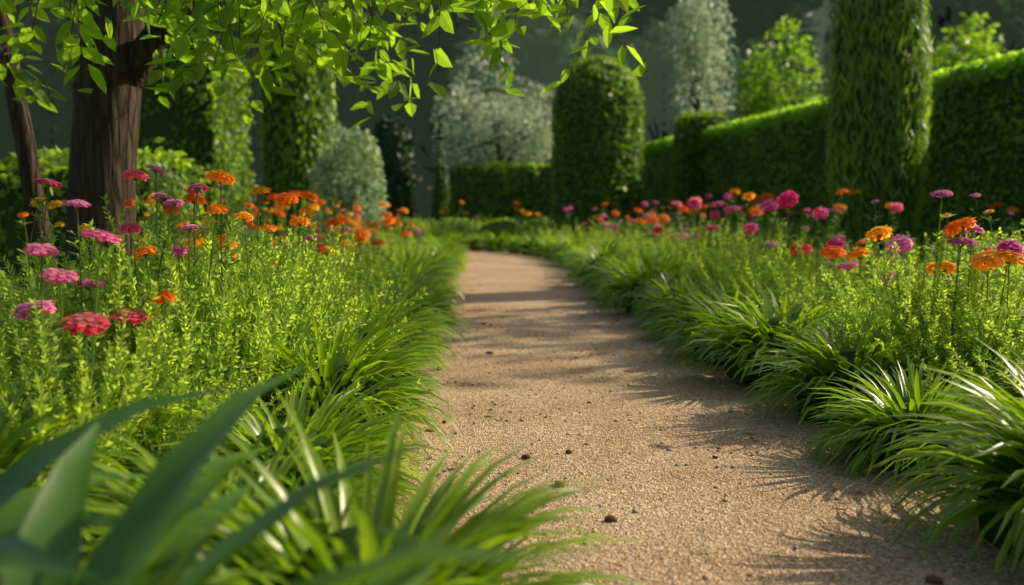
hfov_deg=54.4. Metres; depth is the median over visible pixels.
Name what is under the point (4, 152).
tree
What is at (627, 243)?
plant
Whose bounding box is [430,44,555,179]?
olive tree
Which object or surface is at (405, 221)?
box mound leaves
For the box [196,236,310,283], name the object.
plant
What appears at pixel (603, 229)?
plant
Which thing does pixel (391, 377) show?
border plant
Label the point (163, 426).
plant
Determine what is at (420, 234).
border plant
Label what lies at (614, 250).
border plant
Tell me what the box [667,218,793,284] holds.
plant
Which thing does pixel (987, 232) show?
plant
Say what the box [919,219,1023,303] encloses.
plant
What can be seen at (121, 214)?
plant
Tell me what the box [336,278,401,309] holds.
plant
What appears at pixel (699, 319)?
border plant
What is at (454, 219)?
box mound leaves
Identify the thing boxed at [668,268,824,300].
plant
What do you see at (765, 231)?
plant
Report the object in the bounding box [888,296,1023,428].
plant
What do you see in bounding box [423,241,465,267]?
border plant
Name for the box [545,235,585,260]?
border plant
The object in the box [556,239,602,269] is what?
border plant
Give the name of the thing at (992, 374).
plant
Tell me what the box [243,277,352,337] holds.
plant
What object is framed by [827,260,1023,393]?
plant
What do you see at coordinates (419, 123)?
tree
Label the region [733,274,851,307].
plant
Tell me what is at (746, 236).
plant
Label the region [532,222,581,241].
plant
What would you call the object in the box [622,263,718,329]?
border plant
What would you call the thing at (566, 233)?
plant
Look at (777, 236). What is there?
plant
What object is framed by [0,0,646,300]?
tree
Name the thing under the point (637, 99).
topiary bush
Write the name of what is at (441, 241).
border plant
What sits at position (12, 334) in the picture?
plant
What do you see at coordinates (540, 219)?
box mound leaves
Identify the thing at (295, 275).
plant
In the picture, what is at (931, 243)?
plant
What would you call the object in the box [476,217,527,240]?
box mound leaves
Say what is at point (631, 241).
plant
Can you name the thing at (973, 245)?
plant
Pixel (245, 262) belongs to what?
plant
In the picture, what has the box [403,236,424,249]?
border plant
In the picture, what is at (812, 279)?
plant
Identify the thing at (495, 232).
plant
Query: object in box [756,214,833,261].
plant
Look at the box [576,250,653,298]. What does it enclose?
border plant
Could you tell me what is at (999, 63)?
hedge shoots
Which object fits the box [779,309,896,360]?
plant
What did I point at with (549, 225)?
plant
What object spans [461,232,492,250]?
border plant
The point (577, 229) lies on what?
plant
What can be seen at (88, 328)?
flowers
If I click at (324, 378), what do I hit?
border plant
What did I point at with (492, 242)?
border plant
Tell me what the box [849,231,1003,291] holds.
plant
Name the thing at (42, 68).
tree
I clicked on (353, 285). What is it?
plant
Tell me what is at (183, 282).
plant
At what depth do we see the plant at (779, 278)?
4.62 m
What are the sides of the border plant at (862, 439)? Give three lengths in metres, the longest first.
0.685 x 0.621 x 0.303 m
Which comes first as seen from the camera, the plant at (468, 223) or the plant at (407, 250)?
the plant at (407, 250)
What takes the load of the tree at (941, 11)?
on the ground
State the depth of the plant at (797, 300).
4.10 m
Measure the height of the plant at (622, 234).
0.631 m
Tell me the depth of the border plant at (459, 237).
17.35 m
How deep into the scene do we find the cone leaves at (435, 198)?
29.64 m
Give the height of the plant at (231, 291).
0.691 m
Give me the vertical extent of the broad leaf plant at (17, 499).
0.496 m
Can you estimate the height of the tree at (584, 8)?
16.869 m
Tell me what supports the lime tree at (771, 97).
on the ground
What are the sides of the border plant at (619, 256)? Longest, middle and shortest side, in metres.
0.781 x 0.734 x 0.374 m
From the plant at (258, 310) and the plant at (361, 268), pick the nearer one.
the plant at (258, 310)
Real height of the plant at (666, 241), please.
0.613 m
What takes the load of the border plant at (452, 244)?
on the ground
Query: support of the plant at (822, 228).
on the ground
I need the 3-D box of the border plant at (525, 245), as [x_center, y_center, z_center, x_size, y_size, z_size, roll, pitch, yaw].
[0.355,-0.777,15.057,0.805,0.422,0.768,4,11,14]
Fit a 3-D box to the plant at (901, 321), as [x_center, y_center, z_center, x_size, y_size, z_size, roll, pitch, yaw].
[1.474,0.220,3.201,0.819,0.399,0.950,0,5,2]
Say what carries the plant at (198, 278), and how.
on the ground
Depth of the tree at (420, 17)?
43.87 m
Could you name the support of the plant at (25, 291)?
on the ground
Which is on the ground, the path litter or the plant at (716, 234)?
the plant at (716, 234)
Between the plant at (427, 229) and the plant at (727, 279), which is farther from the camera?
the plant at (427, 229)
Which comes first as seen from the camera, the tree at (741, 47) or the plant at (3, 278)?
the plant at (3, 278)
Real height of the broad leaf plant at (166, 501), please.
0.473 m
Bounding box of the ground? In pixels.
[2,212,959,554]
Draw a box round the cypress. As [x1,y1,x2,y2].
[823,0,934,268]
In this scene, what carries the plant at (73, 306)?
on the ground
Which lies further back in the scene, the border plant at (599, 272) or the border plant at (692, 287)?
the border plant at (599, 272)
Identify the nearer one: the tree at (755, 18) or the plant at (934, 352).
the plant at (934, 352)
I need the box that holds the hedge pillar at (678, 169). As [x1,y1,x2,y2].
[671,108,729,243]
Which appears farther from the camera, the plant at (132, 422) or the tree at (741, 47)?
the tree at (741, 47)
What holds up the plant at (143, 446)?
on the ground
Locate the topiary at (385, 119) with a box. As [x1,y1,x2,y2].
[368,114,416,223]
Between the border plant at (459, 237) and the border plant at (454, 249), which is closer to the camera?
the border plant at (454, 249)
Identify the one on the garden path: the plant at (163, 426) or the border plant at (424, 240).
the border plant at (424, 240)
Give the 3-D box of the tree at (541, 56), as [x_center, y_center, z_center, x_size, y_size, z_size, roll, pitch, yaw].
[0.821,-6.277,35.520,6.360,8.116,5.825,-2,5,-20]
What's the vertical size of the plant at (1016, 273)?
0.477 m
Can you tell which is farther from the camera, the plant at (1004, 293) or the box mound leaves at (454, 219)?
the box mound leaves at (454, 219)
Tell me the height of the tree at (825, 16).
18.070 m
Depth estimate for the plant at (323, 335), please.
2.57 m
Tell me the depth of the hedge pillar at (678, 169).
20.41 m
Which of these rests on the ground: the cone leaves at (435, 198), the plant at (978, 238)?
the plant at (978, 238)
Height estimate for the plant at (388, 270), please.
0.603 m
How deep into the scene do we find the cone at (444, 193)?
29.66 m
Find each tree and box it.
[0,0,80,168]
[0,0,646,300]
[0,12,63,153]
[13,0,253,158]
[206,3,378,218]
[207,0,395,225]
[331,0,511,133]
[353,12,492,224]
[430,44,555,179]
[445,0,629,165]
[496,0,659,54]
[567,0,823,101]
[610,14,752,160]
[661,0,736,113]
[697,35,821,117]
[733,15,827,118]
[787,0,831,102]
[799,41,933,102]
[802,0,832,94]
[821,0,1023,68]
[825,0,838,39]
[925,11,1004,70]
[929,0,1023,71]
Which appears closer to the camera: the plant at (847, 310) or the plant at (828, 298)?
the plant at (847, 310)
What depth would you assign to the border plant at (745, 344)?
3.79 m
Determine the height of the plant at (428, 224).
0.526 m
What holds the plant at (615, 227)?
on the ground
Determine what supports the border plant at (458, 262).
on the garden path
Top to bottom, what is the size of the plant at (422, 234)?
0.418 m
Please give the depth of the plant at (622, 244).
12.15 m
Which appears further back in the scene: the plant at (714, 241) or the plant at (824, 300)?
the plant at (714, 241)
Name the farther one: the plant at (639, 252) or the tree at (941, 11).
the tree at (941, 11)
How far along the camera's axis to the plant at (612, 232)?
15.89 m
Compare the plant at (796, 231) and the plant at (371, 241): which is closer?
the plant at (371, 241)
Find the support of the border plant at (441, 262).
on the ground
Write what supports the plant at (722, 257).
on the ground
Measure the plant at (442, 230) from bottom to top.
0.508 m
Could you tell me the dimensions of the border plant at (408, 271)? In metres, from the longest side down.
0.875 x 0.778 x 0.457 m
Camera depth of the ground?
18.45 m
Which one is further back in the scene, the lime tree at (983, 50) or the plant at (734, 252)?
the lime tree at (983, 50)
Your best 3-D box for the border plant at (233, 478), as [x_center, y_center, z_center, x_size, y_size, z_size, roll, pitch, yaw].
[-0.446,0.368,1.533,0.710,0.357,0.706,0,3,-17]
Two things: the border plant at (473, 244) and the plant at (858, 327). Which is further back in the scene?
the border plant at (473, 244)
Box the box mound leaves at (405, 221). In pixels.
[380,217,428,241]
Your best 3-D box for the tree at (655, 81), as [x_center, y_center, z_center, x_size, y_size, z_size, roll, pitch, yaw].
[5.754,-6.309,37.435,6.162,7.865,5.644,0,5,2]
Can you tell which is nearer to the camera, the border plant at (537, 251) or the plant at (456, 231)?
the border plant at (537, 251)
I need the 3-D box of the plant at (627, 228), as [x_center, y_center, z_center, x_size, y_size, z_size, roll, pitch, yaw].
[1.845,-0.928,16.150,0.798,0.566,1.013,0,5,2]
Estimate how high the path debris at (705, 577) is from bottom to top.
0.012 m
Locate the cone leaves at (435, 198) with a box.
[430,143,449,223]
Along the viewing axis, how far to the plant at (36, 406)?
2.18 m
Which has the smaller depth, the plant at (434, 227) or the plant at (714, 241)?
the plant at (714, 241)
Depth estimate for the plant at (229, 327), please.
2.46 m
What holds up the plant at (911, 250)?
on the ground
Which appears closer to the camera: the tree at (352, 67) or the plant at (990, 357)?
the plant at (990, 357)
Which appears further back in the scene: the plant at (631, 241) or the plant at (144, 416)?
the plant at (631, 241)
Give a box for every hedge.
[0,137,210,317]
[448,159,642,225]
[639,61,1023,264]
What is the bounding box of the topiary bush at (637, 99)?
[549,54,644,241]
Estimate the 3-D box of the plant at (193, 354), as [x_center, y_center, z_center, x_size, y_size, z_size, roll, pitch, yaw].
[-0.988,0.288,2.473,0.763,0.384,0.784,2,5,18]
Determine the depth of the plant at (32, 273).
5.31 m
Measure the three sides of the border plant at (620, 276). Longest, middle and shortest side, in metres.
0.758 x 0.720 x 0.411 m
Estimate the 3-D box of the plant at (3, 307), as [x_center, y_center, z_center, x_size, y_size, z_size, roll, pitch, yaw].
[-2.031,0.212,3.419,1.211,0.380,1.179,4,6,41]
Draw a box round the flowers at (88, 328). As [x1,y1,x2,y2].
[0,164,420,436]
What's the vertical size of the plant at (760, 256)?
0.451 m
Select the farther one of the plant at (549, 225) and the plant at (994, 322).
the plant at (549, 225)
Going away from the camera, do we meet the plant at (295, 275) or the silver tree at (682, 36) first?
the plant at (295, 275)
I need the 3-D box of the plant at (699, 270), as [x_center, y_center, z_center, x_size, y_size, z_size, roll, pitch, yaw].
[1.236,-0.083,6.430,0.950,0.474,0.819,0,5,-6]
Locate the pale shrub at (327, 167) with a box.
[308,121,389,259]
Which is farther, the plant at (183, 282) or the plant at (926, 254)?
the plant at (926, 254)
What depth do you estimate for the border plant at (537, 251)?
14.37 m
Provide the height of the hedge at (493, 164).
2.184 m
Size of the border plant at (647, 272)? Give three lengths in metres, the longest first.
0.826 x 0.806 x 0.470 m
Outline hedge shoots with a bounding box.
[642,49,1023,153]
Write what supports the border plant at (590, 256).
on the garden path
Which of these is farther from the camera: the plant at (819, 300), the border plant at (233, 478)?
the plant at (819, 300)
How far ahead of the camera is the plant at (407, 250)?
10.01 m
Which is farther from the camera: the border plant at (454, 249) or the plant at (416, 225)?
the plant at (416, 225)
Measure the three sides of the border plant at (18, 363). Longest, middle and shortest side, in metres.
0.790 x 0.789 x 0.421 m
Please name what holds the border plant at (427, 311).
on the garden path
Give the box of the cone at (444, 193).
[431,150,449,223]
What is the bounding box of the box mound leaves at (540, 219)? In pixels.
[522,216,552,235]
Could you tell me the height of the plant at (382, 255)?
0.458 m
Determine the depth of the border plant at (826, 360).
3.15 m
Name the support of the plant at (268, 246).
on the ground
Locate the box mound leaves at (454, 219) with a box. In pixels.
[428,217,479,243]
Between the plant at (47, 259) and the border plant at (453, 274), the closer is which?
the plant at (47, 259)
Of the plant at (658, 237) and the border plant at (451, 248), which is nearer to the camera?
the border plant at (451, 248)
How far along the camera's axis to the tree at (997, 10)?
37.01 m
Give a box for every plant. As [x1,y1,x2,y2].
[0,193,332,345]
[0,216,289,384]
[0,222,157,365]
[0,240,263,383]
[0,243,218,423]
[0,254,199,342]
[0,257,150,299]
[0,262,170,353]
[0,279,232,488]
[0,287,29,333]
[0,293,255,536]
[0,299,27,336]
[0,318,210,437]
[0,320,274,502]
[0,333,362,462]
[0,352,244,473]
[0,365,585,584]
[0,368,147,549]
[0,368,258,539]
[0,380,230,578]
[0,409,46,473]
[2,227,282,345]
[2,334,214,454]
[4,239,281,356]
[4,300,382,424]
[8,275,316,432]
[8,501,320,584]
[23,372,282,461]
[56,209,404,400]
[58,255,375,448]
[64,282,359,418]
[70,230,336,343]
[79,388,647,584]
[80,399,414,584]
[87,221,423,405]
[102,247,374,402]
[102,293,405,397]
[131,367,445,524]
[145,249,216,281]
[190,216,420,383]
[190,222,385,307]
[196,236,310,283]
[205,225,427,339]
[216,253,384,330]
[218,230,317,268]
[221,302,460,466]
[235,261,365,319]
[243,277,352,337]
[244,264,400,335]
[278,228,428,307]
[280,246,391,295]
[281,252,399,290]
[294,251,375,280]
[312,306,451,412]
[314,284,456,374]
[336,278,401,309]
[336,281,463,362]
[342,234,397,256]
[345,240,437,272]
[346,265,473,343]
[353,251,463,325]
[354,232,436,269]
[366,522,450,584]
[367,243,465,302]
[368,245,428,260]
[374,228,413,249]
[378,257,463,296]
[380,225,409,239]
[385,265,455,307]
[387,216,432,235]
[387,232,420,251]
[392,241,436,255]
[399,226,441,240]
[401,244,461,284]
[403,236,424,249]
[410,220,457,236]
[412,230,437,240]
[412,235,445,249]
[412,243,467,277]
[413,232,460,250]
[413,241,472,266]
[416,219,442,235]
[419,235,469,251]
[420,219,451,231]
[420,222,458,236]
[420,237,472,263]
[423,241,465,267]
[427,253,462,279]
[428,219,481,238]
[428,258,463,285]
[429,240,473,263]
[442,221,482,243]
[447,230,470,249]
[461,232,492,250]
[474,221,522,238]
[477,228,513,251]
[490,216,525,241]
[497,232,530,252]
[510,227,552,255]
[513,220,558,238]
[522,231,603,251]
[526,235,558,256]
[527,218,571,237]
[529,218,559,235]
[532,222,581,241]
[532,233,573,258]
[545,230,596,263]
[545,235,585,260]
[550,246,588,266]
[552,222,606,239]
[554,218,593,242]
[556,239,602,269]
[559,233,640,287]
[560,241,626,277]
[561,244,607,272]
[572,229,638,245]
[572,243,624,279]
[576,247,659,289]
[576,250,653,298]
[579,223,621,237]
[585,219,641,242]
[589,214,643,248]
[589,215,638,239]
[591,249,675,309]
[593,244,699,313]
[595,228,659,255]
[597,232,651,254]
[601,220,646,241]
[601,222,675,260]
[601,236,650,255]
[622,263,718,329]
[623,222,688,249]
[623,240,656,261]
[633,274,765,347]
[636,223,707,259]
[637,245,764,285]
[645,219,750,269]
[646,276,814,364]
[662,225,777,288]
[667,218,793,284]
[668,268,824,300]
[671,278,868,384]
[676,225,838,305]
[682,269,831,300]
[684,247,775,288]
[685,217,746,253]
[686,217,850,303]
[686,229,792,263]
[686,250,874,287]
[693,296,933,338]
[697,230,748,256]
[708,274,889,335]
[715,220,775,262]
[728,232,792,266]
[729,213,782,253]
[730,307,973,427]
[732,239,875,317]
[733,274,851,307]
[741,259,922,297]
[742,271,865,306]
[754,221,819,259]
[754,264,937,305]
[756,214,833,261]
[762,220,818,248]
[764,282,925,320]
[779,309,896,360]
[780,273,1008,365]
[784,219,827,254]
[787,286,887,328]
[790,305,1016,383]
[793,214,840,262]
[794,233,1022,310]
[794,261,932,331]
[794,348,1018,484]
[799,278,1023,398]
[804,235,961,282]
[804,240,970,305]
[806,219,834,263]
[808,218,832,250]
[810,238,891,269]
[817,290,1023,408]
[819,255,1023,409]
[820,227,1023,383]
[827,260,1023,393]
[831,267,1023,323]
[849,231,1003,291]
[858,302,1023,402]
[865,338,1023,581]
[872,226,1004,271]
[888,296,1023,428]
[893,278,1023,408]
[897,233,1019,278]
[901,231,1023,293]
[908,294,1023,389]
[913,294,1023,354]
[916,233,1023,283]
[917,229,1023,292]
[917,230,941,262]
[918,320,1023,412]
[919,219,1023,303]
[932,220,1011,276]
[943,268,1023,319]
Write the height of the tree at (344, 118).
9.380 m
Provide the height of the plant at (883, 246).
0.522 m
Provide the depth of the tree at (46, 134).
34.65 m
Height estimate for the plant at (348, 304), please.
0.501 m
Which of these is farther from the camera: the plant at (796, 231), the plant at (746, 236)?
the plant at (796, 231)
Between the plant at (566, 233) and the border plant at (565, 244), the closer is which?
the border plant at (565, 244)
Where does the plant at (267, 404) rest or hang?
on the ground
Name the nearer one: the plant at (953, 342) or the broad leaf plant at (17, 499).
the broad leaf plant at (17, 499)
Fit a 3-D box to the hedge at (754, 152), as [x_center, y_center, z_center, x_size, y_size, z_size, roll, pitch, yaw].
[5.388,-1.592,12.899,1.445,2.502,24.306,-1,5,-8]
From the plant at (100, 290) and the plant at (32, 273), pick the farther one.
the plant at (32, 273)
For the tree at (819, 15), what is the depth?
65.24 m
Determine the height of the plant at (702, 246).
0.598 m
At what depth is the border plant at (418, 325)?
3.94 m
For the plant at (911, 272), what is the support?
on the ground
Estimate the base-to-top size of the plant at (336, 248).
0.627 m
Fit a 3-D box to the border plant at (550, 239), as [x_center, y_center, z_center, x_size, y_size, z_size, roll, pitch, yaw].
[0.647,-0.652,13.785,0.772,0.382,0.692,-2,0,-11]
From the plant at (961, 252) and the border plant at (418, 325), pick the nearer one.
the border plant at (418, 325)
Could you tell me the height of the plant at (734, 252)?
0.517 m
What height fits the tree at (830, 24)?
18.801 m
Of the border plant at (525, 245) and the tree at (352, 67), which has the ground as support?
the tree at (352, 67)
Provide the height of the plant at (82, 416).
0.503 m
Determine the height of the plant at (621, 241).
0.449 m
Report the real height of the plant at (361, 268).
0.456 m
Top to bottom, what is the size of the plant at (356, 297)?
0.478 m
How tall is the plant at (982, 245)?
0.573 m
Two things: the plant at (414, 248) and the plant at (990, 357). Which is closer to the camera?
the plant at (990, 357)
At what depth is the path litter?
3.00 m
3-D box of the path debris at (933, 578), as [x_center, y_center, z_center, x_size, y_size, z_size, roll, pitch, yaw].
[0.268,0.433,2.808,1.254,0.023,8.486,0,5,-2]
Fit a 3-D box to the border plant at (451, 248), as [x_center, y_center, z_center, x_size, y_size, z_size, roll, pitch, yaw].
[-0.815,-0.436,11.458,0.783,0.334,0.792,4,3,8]
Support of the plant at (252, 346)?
on the ground
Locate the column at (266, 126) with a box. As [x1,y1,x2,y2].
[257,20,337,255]
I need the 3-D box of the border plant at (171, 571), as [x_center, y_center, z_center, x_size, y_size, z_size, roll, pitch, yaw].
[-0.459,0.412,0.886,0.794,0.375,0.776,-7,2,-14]
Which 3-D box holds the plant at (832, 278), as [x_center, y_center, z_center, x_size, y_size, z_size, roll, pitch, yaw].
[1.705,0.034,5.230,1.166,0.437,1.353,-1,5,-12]
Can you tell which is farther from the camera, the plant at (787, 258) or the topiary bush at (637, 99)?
the topiary bush at (637, 99)
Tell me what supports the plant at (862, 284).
on the ground
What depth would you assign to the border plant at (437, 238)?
14.19 m
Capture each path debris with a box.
[420,306,1004,584]
[436,323,943,583]
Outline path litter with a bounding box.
[405,276,965,569]
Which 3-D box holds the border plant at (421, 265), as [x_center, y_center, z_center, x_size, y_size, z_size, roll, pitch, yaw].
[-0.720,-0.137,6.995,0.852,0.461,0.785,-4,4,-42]
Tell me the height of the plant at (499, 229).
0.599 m
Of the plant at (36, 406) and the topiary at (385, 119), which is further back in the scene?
the topiary at (385, 119)
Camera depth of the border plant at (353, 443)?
2.16 m
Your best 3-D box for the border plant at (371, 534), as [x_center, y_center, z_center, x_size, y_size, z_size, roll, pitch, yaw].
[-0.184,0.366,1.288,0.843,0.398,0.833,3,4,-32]
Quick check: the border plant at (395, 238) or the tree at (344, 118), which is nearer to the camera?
the border plant at (395, 238)
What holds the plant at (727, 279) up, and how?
on the ground
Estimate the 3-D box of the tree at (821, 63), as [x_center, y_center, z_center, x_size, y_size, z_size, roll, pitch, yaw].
[13.948,-6.434,38.563,5.691,7.930,6.214,0,5,-2]
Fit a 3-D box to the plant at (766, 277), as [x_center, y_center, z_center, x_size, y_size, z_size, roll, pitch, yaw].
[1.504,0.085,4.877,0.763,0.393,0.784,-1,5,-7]
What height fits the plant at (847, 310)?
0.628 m
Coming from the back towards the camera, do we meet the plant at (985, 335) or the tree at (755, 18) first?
the tree at (755, 18)
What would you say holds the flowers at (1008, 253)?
on the ground
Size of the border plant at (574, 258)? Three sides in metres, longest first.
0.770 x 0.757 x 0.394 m
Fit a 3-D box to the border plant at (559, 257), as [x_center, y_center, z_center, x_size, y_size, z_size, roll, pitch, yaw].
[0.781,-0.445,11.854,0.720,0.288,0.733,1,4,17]
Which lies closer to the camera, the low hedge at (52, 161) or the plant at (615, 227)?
the low hedge at (52, 161)
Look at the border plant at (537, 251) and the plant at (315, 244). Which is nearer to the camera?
the plant at (315, 244)
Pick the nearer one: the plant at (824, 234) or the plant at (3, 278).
the plant at (3, 278)
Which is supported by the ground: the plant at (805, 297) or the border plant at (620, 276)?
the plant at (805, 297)
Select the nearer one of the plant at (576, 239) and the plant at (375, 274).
the plant at (375, 274)
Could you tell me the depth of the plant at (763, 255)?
11.16 m
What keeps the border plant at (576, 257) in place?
on the garden path
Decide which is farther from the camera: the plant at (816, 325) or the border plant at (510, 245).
the border plant at (510, 245)
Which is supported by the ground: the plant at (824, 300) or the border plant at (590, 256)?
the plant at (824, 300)
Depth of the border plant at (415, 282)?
5.14 m
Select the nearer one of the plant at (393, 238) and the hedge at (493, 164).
the plant at (393, 238)
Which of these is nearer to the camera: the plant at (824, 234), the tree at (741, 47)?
the plant at (824, 234)
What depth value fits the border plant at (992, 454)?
2.00 m
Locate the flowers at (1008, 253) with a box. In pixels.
[439,189,1023,386]
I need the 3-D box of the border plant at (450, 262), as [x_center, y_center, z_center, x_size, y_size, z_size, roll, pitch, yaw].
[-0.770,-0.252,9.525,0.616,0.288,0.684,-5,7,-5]
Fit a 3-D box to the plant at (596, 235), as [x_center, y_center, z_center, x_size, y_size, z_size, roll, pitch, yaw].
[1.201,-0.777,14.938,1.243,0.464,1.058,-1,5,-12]
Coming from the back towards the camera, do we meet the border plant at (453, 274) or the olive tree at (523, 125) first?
the olive tree at (523, 125)
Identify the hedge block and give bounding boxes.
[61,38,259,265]
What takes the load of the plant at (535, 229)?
on the ground
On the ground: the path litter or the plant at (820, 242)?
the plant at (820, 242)
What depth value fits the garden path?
2.67 m
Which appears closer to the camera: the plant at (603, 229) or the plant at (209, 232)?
the plant at (209, 232)
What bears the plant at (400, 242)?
on the ground
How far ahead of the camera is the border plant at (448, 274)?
8.23 m
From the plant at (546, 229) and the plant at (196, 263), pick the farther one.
the plant at (546, 229)
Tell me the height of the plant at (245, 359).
0.522 m
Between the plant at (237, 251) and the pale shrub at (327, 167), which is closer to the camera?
the plant at (237, 251)
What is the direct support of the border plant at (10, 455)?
on the ground
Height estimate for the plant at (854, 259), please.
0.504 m
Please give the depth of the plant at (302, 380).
2.55 m
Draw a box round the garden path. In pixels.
[373,249,1023,584]
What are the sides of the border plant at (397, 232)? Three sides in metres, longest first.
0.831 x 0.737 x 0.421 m
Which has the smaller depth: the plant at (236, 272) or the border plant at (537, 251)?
the plant at (236, 272)
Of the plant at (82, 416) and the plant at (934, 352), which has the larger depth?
the plant at (934, 352)
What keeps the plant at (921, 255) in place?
on the ground
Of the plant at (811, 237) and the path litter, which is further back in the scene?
the plant at (811, 237)
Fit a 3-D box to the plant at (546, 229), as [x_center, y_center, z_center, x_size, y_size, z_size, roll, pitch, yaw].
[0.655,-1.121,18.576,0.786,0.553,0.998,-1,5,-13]

